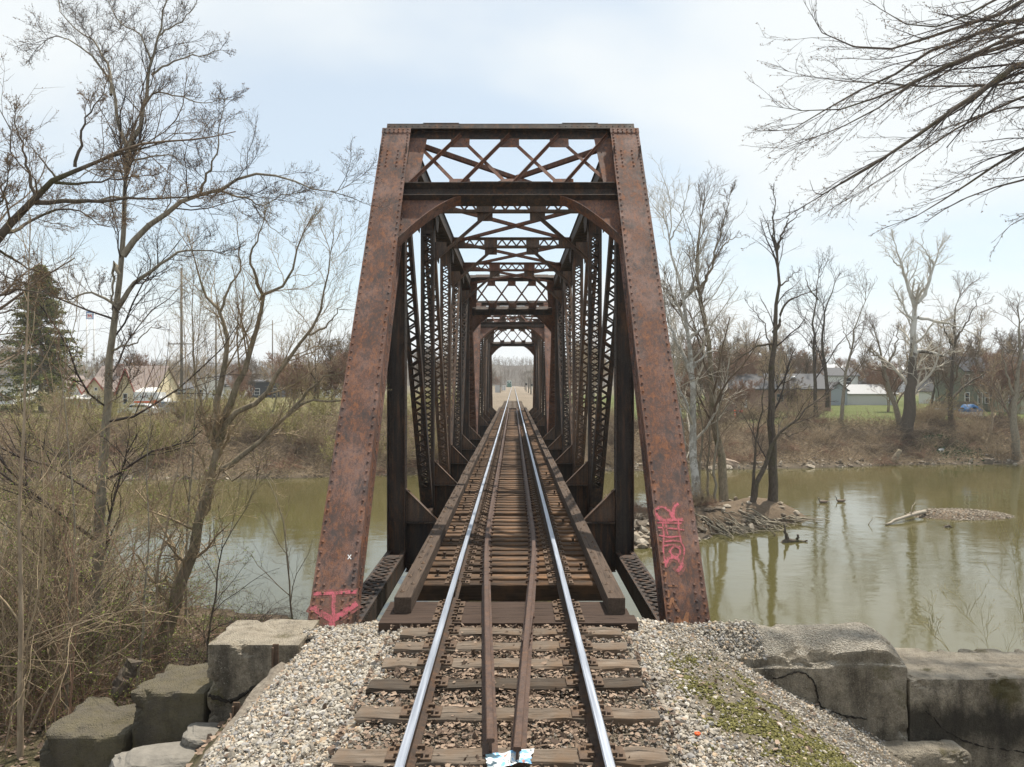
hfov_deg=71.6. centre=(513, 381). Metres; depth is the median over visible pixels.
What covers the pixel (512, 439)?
railway tie
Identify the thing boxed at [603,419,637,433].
riverbank shrub
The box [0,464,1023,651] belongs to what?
river
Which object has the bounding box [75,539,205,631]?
bramble bush
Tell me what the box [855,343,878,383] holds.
bare tree
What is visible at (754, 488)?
bare tree
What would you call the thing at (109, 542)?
sapling clump
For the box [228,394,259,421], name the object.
riverbank shrub
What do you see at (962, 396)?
green house
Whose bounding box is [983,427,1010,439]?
riverbank shrub
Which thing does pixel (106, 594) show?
bramble bush
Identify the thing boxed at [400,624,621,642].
railway tie
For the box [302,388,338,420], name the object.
riverbank shrub
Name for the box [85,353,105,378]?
bare tree
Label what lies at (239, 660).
concrete block
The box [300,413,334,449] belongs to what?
riverbank shrub
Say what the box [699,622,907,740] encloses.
concrete wall
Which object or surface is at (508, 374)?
woods
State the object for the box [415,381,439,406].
riverbank shrub
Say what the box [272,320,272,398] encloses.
utility pole
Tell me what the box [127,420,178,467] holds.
riverbank shrub
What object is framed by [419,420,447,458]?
riverbank shrub
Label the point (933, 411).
riverbank shrub
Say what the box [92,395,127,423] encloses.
riverbank shrub
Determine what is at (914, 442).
riverbank shrub
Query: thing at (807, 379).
brick house
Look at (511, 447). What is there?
railway tie
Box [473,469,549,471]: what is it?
railway tie
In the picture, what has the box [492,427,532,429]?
railway tie
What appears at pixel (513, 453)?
railway tie
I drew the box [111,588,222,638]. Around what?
bramble bush
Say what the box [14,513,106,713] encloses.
sapling
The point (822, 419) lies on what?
riverbank shrub
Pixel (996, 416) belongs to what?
riverbank shrub
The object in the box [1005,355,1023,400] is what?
bare tree
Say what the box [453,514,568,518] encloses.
railway tie
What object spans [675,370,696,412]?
bare tree
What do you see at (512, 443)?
railway tie
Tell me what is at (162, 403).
parked car
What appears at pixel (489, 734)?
guard rail
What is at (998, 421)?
riverbank shrub
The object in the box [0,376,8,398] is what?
riverbank shrub
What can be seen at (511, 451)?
railway tie
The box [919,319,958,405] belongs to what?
bare tree
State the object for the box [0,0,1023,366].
sky
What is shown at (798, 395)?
riverbank shrub
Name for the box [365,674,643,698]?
railway tie
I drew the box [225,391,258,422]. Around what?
riverbank shrub
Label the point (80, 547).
sapling clump
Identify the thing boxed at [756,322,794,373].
bare tree
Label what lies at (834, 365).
warehouse
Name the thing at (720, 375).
bare tree
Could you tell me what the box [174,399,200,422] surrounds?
riverbank shrub
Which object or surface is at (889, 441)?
riverbank shrub
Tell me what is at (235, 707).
steel stub
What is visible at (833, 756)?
moss
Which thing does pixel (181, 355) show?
utility pole
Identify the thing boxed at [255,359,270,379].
bare tree
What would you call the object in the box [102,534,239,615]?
bramble bush
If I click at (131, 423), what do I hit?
riverbank shrub
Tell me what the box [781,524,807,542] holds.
stump
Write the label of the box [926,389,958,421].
riverbank shrub
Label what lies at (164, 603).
bramble bush
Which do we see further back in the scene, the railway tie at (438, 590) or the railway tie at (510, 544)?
the railway tie at (510, 544)
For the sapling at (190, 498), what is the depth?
19.98 m
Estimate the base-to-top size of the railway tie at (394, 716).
0.221 m
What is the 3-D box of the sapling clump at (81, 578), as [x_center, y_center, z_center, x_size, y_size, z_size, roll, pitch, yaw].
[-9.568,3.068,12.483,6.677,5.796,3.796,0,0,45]
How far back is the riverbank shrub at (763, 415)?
89.68 m
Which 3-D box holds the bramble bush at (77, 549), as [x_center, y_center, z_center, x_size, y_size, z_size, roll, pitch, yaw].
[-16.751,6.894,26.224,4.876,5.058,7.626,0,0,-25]
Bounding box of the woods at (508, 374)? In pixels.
[4,362,903,386]
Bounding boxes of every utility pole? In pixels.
[169,268,191,416]
[215,309,216,391]
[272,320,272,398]
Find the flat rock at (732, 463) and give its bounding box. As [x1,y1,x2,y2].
[726,458,738,466]
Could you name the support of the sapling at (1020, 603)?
on the ground at (766, 508)
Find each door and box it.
[831,394,834,404]
[850,395,891,404]
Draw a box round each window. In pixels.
[123,393,127,403]
[254,388,259,394]
[965,392,969,401]
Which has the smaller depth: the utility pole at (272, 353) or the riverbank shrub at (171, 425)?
the riverbank shrub at (171, 425)
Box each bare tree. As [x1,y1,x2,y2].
[0,0,390,687]
[0,47,238,424]
[0,323,38,372]
[0,345,12,373]
[1,343,38,375]
[32,355,76,394]
[68,343,96,377]
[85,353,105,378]
[114,351,154,365]
[116,189,391,671]
[159,340,186,373]
[164,353,188,395]
[183,358,199,382]
[189,356,220,398]
[212,352,231,375]
[219,361,251,388]
[224,379,255,403]
[235,355,260,397]
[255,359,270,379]
[258,334,297,411]
[261,360,288,396]
[264,351,314,412]
[275,369,312,411]
[298,361,340,413]
[299,320,340,407]
[314,350,347,396]
[315,334,349,412]
[411,349,437,393]
[415,340,446,381]
[425,341,458,391]
[436,323,458,376]
[493,376,501,384]
[566,333,608,406]
[566,346,586,402]
[571,315,609,403]
[634,151,757,501]
[634,257,703,457]
[659,161,788,501]
[666,308,692,375]
[674,328,700,404]
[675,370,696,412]
[676,334,716,388]
[677,340,724,497]
[683,342,753,497]
[683,347,740,403]
[694,339,749,502]
[694,357,741,394]
[706,183,820,501]
[710,310,750,370]
[712,347,764,375]
[713,331,745,356]
[727,318,763,358]
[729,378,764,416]
[731,330,765,373]
[732,334,782,373]
[732,353,845,502]
[741,0,1023,260]
[751,339,798,373]
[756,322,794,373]
[756,336,795,410]
[778,328,808,372]
[779,246,888,413]
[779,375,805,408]
[783,347,832,374]
[786,351,820,373]
[808,337,828,367]
[827,260,880,419]
[834,358,864,381]
[848,341,878,380]
[849,304,926,426]
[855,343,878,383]
[859,360,903,383]
[861,227,983,432]
[864,362,907,411]
[884,324,924,376]
[899,346,925,380]
[916,270,1009,420]
[917,328,966,372]
[917,342,966,376]
[917,344,977,399]
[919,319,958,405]
[937,326,973,356]
[956,328,1006,414]
[960,308,1008,356]
[960,351,1014,441]
[962,348,1003,360]
[970,351,1023,414]
[981,285,1023,458]
[989,327,1023,373]
[992,325,1023,354]
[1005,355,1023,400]
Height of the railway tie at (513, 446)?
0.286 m
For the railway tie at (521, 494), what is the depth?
18.50 m
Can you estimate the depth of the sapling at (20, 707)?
9.98 m
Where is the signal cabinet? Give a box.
[495,385,499,392]
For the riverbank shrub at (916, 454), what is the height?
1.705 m
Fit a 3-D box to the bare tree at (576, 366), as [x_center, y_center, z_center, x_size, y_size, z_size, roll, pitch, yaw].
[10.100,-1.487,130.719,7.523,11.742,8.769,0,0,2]
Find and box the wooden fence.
[933,401,976,412]
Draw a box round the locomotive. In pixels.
[507,380,511,386]
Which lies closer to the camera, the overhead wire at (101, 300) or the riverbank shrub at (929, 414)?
the overhead wire at (101, 300)
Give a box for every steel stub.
[232,702,239,717]
[271,644,278,668]
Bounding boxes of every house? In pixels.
[0,373,38,403]
[54,375,85,391]
[63,364,179,407]
[177,383,193,398]
[192,374,250,398]
[320,385,342,397]
[702,374,833,411]
[808,368,859,383]
[916,378,934,403]
[935,354,1023,413]
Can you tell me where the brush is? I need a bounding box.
[881,429,995,463]
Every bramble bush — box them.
[0,502,292,689]
[0,531,188,681]
[0,545,152,718]
[0,549,206,704]
[0,586,205,714]
[0,643,162,747]
[0,677,131,760]
[1,526,131,584]
[2,538,152,612]
[3,641,180,718]
[12,594,190,662]
[13,506,122,625]
[13,584,183,658]
[66,530,165,601]
[73,655,181,703]
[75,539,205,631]
[87,502,216,658]
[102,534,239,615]
[102,553,253,623]
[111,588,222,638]
[118,581,299,669]
[121,615,263,655]
[142,617,256,678]
[172,607,289,663]
[191,582,310,662]
[195,583,307,632]
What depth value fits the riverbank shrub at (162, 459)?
69.36 m
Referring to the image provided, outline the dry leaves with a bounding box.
[0,622,853,766]
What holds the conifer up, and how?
on the ground at (766, 508)
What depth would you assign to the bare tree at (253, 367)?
149.04 m
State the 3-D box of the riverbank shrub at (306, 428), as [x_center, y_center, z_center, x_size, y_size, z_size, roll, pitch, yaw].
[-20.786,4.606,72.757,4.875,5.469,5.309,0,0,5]
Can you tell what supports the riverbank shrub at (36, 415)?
on the ground at (766, 508)
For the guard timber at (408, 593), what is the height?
0.232 m
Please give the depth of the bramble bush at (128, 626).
17.50 m
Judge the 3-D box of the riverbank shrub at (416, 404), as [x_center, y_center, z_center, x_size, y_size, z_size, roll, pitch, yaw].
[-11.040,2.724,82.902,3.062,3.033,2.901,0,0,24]
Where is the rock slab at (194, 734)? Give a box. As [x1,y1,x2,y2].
[182,722,219,748]
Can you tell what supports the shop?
on the ground at (766, 508)
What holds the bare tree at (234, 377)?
on the ground at (766, 508)
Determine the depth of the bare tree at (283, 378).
91.39 m
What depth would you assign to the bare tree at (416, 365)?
218.10 m
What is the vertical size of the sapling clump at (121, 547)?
4.556 m
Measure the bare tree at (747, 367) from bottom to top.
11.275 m
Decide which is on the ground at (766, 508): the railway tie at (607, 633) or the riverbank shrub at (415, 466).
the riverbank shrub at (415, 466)
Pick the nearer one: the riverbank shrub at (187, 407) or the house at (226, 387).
the riverbank shrub at (187, 407)
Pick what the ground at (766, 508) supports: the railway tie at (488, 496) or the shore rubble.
the shore rubble
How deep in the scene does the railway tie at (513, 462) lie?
25.91 m
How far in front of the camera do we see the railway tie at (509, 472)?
23.05 m
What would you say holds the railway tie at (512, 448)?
on the truss span at (611, 199)
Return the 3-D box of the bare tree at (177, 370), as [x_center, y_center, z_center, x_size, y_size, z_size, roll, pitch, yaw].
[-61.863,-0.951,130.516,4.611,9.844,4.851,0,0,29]
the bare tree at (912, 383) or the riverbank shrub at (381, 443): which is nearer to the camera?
the riverbank shrub at (381, 443)
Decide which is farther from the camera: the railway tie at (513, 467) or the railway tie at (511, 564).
the railway tie at (513, 467)
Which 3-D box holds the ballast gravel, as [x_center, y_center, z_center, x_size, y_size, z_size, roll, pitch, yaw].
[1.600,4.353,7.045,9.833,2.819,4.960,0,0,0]
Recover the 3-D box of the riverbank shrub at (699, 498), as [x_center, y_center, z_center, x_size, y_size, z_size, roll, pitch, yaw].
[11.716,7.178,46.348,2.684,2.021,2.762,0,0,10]
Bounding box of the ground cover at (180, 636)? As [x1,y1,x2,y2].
[45,614,238,705]
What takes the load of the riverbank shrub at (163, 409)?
on the ground at (766, 508)
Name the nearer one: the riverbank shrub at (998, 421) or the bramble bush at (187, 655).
the bramble bush at (187, 655)
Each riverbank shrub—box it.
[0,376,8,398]
[0,453,32,471]
[7,392,39,415]
[10,410,64,453]
[15,417,46,442]
[15,428,60,468]
[22,409,84,463]
[34,388,69,414]
[39,383,78,415]
[41,391,71,414]
[45,410,87,437]
[49,406,94,447]
[49,437,98,457]
[57,392,88,412]
[58,445,98,459]
[63,397,81,415]
[63,404,102,438]
[72,384,103,413]
[77,440,129,458]
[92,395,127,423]
[111,413,147,441]
[115,410,147,440]
[116,400,142,421]
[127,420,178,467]
[128,426,182,441]
[132,396,174,432]
[137,416,187,463]
[142,449,189,468]
[149,395,173,419]
[153,420,196,459]
[161,383,198,420]
[168,390,198,420]
[174,398,203,420]
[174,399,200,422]
[183,389,209,417]
[192,393,212,420]
[207,389,246,421]
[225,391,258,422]
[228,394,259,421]
[229,406,260,440]
[232,426,282,442]
[239,397,281,439]
[240,400,272,419]
[256,449,309,473]
[274,399,320,442]
[276,440,309,456]
[277,409,305,429]
[288,396,311,418]
[288,403,336,452]
[293,435,324,448]
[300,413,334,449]
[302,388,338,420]
[310,396,332,420]
[315,435,334,464]
[316,442,334,459]
[320,389,341,416]
[376,466,386,475]
[377,409,386,460]
[381,406,412,444]
[382,428,420,463]
[382,450,430,463]
[407,394,430,415]
[407,406,443,459]
[407,459,416,471]
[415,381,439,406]
[418,387,439,417]
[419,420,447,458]
[586,441,613,458]
[592,431,613,443]
[602,402,613,422]
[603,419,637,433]
[606,445,613,466]
[634,498,647,512]
[634,506,647,521]
[691,478,712,506]
[693,493,712,503]
[696,397,717,417]
[699,496,721,506]
[702,389,729,414]
[712,452,739,462]
[722,409,752,418]
[729,447,763,463]
[732,395,767,419]
[740,425,766,434]
[742,433,780,445]
[749,404,784,418]
[749,405,778,422]
[752,440,788,455]
[758,398,785,417]
[775,395,806,416]
[776,379,811,416]
[776,408,804,428]
[777,438,805,452]
[791,400,822,418]
[794,394,833,415]
[803,407,827,417]
[805,421,840,443]
[814,416,832,423]
[814,439,839,449]
[860,443,886,452]
[877,439,907,452]
[882,434,912,448]
[887,427,924,440]
[900,437,925,446]
[905,447,933,460]
[916,398,944,421]
[916,435,942,449]
[919,400,952,417]
[924,406,949,422]
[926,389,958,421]
[930,417,956,428]
[934,434,962,446]
[947,404,966,418]
[953,416,994,442]
[954,436,983,448]
[962,403,985,416]
[973,432,1021,459]
[974,412,1009,427]
[981,413,1007,420]
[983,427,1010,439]
[994,406,1023,425]
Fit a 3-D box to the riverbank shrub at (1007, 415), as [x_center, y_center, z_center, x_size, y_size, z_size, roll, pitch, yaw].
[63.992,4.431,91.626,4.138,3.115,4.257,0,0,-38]
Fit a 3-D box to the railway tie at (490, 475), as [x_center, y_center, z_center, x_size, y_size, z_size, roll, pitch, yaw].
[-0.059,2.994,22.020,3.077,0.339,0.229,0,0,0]
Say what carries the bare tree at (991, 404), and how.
on the ground at (766, 508)
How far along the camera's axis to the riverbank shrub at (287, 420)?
74.36 m
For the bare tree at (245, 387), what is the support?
on the ground at (766, 508)
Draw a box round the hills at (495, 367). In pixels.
[0,363,751,386]
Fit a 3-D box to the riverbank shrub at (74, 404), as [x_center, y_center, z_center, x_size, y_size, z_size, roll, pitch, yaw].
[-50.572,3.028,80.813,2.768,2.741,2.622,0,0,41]
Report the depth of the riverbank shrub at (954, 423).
89.10 m
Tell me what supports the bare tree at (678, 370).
on the ground at (766, 508)
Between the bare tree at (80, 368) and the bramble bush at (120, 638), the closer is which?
the bramble bush at (120, 638)
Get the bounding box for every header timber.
[378,613,637,631]
[383,606,629,614]
[387,599,604,607]
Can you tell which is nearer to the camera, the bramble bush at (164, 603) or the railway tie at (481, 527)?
the railway tie at (481, 527)
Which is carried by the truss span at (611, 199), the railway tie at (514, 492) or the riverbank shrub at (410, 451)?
the railway tie at (514, 492)
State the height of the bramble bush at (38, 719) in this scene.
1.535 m
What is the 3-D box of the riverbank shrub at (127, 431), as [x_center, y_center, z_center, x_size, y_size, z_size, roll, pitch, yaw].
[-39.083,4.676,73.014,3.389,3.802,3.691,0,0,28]
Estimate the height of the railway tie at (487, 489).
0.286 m
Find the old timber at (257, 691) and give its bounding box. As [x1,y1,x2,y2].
[201,662,285,759]
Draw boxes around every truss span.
[306,123,709,629]
[473,301,550,437]
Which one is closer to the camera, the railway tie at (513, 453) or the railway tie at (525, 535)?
the railway tie at (525, 535)
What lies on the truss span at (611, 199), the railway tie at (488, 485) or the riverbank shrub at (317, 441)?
the railway tie at (488, 485)
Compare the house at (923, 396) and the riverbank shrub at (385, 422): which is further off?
the house at (923, 396)
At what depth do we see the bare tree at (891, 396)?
89.88 m
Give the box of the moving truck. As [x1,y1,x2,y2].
[134,392,170,413]
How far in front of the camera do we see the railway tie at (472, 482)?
20.70 m
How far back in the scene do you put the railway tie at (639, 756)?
5.53 m
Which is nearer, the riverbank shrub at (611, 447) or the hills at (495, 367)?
the riverbank shrub at (611, 447)
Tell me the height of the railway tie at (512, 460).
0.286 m
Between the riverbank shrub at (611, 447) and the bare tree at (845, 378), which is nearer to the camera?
the riverbank shrub at (611, 447)
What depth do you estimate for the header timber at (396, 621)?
8.71 m
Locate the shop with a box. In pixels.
[249,381,293,397]
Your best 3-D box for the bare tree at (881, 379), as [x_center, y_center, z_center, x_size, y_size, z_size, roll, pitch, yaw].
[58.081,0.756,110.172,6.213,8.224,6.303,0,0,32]
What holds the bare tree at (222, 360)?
on the ground at (766, 508)
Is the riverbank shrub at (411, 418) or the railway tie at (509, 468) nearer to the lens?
the railway tie at (509, 468)
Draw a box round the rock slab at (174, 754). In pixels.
[109,741,196,766]
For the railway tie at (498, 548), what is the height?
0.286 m
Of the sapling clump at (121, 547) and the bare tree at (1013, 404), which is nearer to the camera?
the sapling clump at (121, 547)
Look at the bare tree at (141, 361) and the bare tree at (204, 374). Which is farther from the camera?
the bare tree at (141, 361)
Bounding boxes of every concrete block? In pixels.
[39,696,135,766]
[131,663,212,748]
[207,619,319,722]
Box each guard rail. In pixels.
[480,408,512,755]
[510,408,538,764]
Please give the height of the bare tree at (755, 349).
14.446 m
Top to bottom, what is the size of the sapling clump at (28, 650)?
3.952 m
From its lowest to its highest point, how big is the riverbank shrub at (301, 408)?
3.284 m
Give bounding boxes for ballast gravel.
[198,617,915,766]
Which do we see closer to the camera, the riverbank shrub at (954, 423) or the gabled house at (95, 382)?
the riverbank shrub at (954, 423)
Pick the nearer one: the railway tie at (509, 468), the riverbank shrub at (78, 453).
the railway tie at (509, 468)
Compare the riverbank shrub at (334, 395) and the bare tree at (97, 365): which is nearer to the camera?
the riverbank shrub at (334, 395)
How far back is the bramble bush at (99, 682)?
13.13 m
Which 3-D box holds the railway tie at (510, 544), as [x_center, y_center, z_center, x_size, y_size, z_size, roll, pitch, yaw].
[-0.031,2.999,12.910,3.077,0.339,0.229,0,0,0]
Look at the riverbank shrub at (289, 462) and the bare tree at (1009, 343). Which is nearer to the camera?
the riverbank shrub at (289, 462)
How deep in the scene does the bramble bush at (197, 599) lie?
21.95 m
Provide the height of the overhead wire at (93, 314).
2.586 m
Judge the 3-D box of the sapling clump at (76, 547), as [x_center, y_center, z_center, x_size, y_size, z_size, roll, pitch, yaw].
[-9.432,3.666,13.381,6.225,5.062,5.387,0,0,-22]
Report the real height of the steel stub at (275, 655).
0.500 m
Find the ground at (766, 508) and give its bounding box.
[0,386,1023,766]
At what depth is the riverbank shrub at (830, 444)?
81.89 m
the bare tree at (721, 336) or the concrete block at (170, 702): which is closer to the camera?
the concrete block at (170, 702)
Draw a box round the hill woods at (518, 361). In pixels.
[3,354,906,372]
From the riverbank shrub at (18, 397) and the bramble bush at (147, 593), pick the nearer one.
the bramble bush at (147, 593)
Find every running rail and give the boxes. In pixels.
[394,388,511,766]
[514,387,615,766]
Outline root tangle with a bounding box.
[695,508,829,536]
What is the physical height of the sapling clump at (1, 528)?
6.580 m
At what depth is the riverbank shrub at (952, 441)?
83.92 m
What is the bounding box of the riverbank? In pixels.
[0,397,1023,481]
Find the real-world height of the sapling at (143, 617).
6.651 m
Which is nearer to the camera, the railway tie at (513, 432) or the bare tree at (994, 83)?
the bare tree at (994, 83)
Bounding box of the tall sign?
[86,311,94,378]
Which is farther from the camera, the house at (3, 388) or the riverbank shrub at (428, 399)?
the house at (3, 388)
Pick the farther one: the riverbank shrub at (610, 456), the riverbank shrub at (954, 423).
the riverbank shrub at (954, 423)
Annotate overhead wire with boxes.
[0,318,176,336]
[9,290,175,307]
[14,303,176,320]
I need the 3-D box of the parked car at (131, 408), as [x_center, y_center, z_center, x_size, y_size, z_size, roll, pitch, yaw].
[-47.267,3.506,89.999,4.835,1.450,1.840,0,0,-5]
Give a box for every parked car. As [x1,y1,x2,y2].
[117,404,158,414]
[158,401,184,412]
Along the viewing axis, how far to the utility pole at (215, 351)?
109.90 m
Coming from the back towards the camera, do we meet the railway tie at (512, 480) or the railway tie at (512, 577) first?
the railway tie at (512, 480)
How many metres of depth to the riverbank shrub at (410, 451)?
71.09 m
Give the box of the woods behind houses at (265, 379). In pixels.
[2,367,922,388]
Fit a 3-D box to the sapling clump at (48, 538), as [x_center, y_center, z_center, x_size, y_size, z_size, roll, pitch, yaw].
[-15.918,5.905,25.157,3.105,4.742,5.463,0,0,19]
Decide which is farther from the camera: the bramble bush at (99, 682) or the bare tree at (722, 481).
the bare tree at (722, 481)
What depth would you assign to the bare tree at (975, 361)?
100.50 m
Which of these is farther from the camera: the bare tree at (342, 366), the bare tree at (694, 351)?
the bare tree at (342, 366)
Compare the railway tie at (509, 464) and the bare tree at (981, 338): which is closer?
the railway tie at (509, 464)
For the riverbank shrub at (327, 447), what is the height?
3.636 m
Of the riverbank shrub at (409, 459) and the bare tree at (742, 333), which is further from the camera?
the bare tree at (742, 333)
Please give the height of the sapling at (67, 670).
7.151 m
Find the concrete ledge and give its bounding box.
[881,739,971,766]
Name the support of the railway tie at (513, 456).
on the truss span at (611, 199)
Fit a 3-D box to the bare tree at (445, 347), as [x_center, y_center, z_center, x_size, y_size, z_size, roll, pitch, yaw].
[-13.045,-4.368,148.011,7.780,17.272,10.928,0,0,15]
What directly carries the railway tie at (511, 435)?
on the truss span at (611, 199)
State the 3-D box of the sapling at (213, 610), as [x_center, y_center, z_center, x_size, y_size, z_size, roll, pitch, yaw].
[-5.311,3.445,12.740,2.292,5.125,1.854,0,0,0]
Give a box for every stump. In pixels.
[111,658,143,700]
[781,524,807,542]
[891,449,901,462]
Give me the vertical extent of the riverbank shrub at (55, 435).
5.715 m
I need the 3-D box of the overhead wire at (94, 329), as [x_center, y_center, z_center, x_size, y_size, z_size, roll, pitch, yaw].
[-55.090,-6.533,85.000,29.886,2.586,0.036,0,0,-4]
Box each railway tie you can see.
[329,743,668,766]
[354,703,659,731]
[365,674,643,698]
[381,655,641,676]
[394,638,627,658]
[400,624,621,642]
[417,578,602,600]
[426,569,593,580]
[429,562,591,573]
[431,559,588,567]
[434,552,585,561]
[437,548,584,556]
[439,544,581,550]
[441,538,579,546]
[443,535,577,541]
[445,531,576,537]
[446,525,574,533]
[448,524,573,529]
[450,519,571,525]
[451,515,570,522]
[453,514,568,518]
[454,509,567,515]
[456,504,565,510]
[458,502,564,507]
[459,501,562,505]
[460,497,562,502]
[461,496,560,499]
[462,494,560,497]
[463,490,559,495]
[464,490,558,493]
[465,488,557,491]
[466,484,556,489]
[467,481,555,485]
[467,484,555,487]
[468,479,554,483]
[469,479,553,481]
[470,473,552,477]
[470,476,553,479]
[471,472,551,475]
[472,472,551,474]
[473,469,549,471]
[473,469,550,472]
[474,465,548,468]
[474,467,549,469]
[475,465,548,467]
[476,461,547,464]
[476,464,547,466]
[477,460,546,462]
[477,462,546,463]
[478,458,544,460]
[478,458,545,461]
[479,457,544,459]
[480,455,543,456]
[480,455,543,457]
[481,452,542,453]
[481,452,542,454]
[481,454,542,455]
[482,449,541,451]
[482,451,541,452]
[483,447,540,449]
[483,449,540,450]
[484,445,539,447]
[484,447,539,448]
[485,442,538,444]
[485,444,538,445]
[485,445,539,446]
[486,442,537,443]
[487,440,537,441]
[488,437,535,438]
[488,438,536,439]
[489,434,534,435]
[489,435,535,436]
[491,431,533,432]
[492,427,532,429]
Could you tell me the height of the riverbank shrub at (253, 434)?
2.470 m
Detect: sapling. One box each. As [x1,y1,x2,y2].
[0,156,181,758]
[0,234,141,696]
[0,293,133,715]
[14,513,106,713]
[62,335,224,703]
[120,224,257,629]
[134,270,245,680]
[160,437,286,662]
[220,452,317,619]
[906,594,948,650]
[923,592,945,643]
[937,577,1005,648]
[977,507,1023,650]
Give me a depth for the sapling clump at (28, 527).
22.35 m
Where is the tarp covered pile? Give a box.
[959,404,981,415]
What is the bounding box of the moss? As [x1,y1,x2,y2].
[648,645,861,766]
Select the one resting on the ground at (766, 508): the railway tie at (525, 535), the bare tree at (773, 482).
the bare tree at (773, 482)
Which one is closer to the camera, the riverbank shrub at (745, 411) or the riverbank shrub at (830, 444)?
the riverbank shrub at (830, 444)
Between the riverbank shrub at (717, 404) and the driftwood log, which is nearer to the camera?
the driftwood log
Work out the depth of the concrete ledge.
8.20 m
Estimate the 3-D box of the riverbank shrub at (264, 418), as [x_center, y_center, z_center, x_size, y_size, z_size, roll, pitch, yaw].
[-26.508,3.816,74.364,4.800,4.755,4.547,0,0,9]
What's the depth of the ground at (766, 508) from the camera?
47.69 m
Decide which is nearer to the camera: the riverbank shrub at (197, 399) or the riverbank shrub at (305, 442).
the riverbank shrub at (305, 442)
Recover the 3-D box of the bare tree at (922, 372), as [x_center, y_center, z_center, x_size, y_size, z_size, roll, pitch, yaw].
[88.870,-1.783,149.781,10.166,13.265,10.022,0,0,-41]
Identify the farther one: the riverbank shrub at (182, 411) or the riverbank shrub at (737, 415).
the riverbank shrub at (737, 415)
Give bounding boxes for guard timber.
[394,407,500,612]
[524,407,624,613]
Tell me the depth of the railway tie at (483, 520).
15.02 m
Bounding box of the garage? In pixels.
[829,382,898,404]
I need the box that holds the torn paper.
[485,748,534,766]
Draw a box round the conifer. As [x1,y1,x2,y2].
[0,264,86,412]
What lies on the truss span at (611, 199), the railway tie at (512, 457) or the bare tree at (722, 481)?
the railway tie at (512, 457)
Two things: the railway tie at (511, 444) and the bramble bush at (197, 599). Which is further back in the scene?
the railway tie at (511, 444)
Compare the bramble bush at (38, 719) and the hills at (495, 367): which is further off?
the hills at (495, 367)
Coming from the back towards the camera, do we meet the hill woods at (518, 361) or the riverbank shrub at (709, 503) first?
the hill woods at (518, 361)
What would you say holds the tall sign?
on the ground at (766, 508)
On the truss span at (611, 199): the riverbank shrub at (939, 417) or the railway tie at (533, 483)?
the railway tie at (533, 483)
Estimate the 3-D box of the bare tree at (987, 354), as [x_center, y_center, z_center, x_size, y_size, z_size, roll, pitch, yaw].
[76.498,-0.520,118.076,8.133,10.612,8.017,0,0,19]
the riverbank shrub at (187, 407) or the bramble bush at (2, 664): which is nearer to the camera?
the bramble bush at (2, 664)
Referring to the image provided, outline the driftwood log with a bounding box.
[885,503,926,524]
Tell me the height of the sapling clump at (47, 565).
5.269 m
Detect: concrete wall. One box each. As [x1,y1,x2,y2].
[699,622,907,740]
[894,647,1023,766]
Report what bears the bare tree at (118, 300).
on the ground at (766, 508)
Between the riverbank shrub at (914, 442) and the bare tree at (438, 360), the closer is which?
the riverbank shrub at (914, 442)
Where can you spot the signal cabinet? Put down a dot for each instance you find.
(497, 388)
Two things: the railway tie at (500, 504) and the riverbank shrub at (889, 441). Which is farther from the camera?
the riverbank shrub at (889, 441)
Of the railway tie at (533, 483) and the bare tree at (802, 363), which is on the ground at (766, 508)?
the bare tree at (802, 363)
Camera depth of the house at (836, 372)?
150.00 m
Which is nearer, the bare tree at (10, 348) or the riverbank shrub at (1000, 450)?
the riverbank shrub at (1000, 450)
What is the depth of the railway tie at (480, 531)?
13.94 m
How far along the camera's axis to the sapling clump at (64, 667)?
11.32 m
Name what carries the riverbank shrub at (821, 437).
on the ground at (766, 508)
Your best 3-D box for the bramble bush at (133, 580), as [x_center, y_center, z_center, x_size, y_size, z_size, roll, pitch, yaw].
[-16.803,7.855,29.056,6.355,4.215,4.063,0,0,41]
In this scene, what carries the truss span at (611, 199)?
on the bridge pier
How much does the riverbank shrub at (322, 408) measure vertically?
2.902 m
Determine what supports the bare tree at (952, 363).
on the ground at (766, 508)
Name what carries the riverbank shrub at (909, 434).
on the ground at (766, 508)
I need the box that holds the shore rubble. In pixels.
[4,454,1022,548]
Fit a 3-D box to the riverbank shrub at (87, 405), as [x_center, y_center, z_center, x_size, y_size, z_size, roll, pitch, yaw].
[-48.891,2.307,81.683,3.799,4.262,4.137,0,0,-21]
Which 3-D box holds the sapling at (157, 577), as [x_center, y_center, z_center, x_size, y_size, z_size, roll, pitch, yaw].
[-5.918,1.927,13.143,2.188,8.002,1.798,0,0,0]
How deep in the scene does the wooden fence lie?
103.98 m
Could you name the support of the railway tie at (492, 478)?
on the truss span at (611, 199)
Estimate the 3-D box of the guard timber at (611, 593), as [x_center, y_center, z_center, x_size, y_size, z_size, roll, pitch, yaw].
[1.316,2.821,43.649,0.234,0.232,69.338,0,0,0]
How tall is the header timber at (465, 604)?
0.248 m
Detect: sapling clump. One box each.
[0,394,121,607]
[0,395,194,675]
[0,416,263,731]
[0,443,233,672]
[0,444,191,685]
[0,447,205,730]
[0,454,187,694]
[0,456,122,700]
[0,457,139,616]
[0,463,203,606]
[0,471,174,616]
[0,477,92,596]
[0,488,141,750]
[0,502,137,602]
[1,393,260,619]
[15,488,192,615]
[17,489,109,608]
[47,547,245,689]
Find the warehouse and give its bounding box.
[766,364,907,391]
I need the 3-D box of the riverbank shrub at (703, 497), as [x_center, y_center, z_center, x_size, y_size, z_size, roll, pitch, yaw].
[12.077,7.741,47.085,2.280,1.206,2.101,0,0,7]
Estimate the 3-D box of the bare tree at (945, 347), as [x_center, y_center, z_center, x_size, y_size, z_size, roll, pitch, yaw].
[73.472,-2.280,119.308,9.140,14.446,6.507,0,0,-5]
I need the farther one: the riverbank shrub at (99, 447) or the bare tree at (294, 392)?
the bare tree at (294, 392)

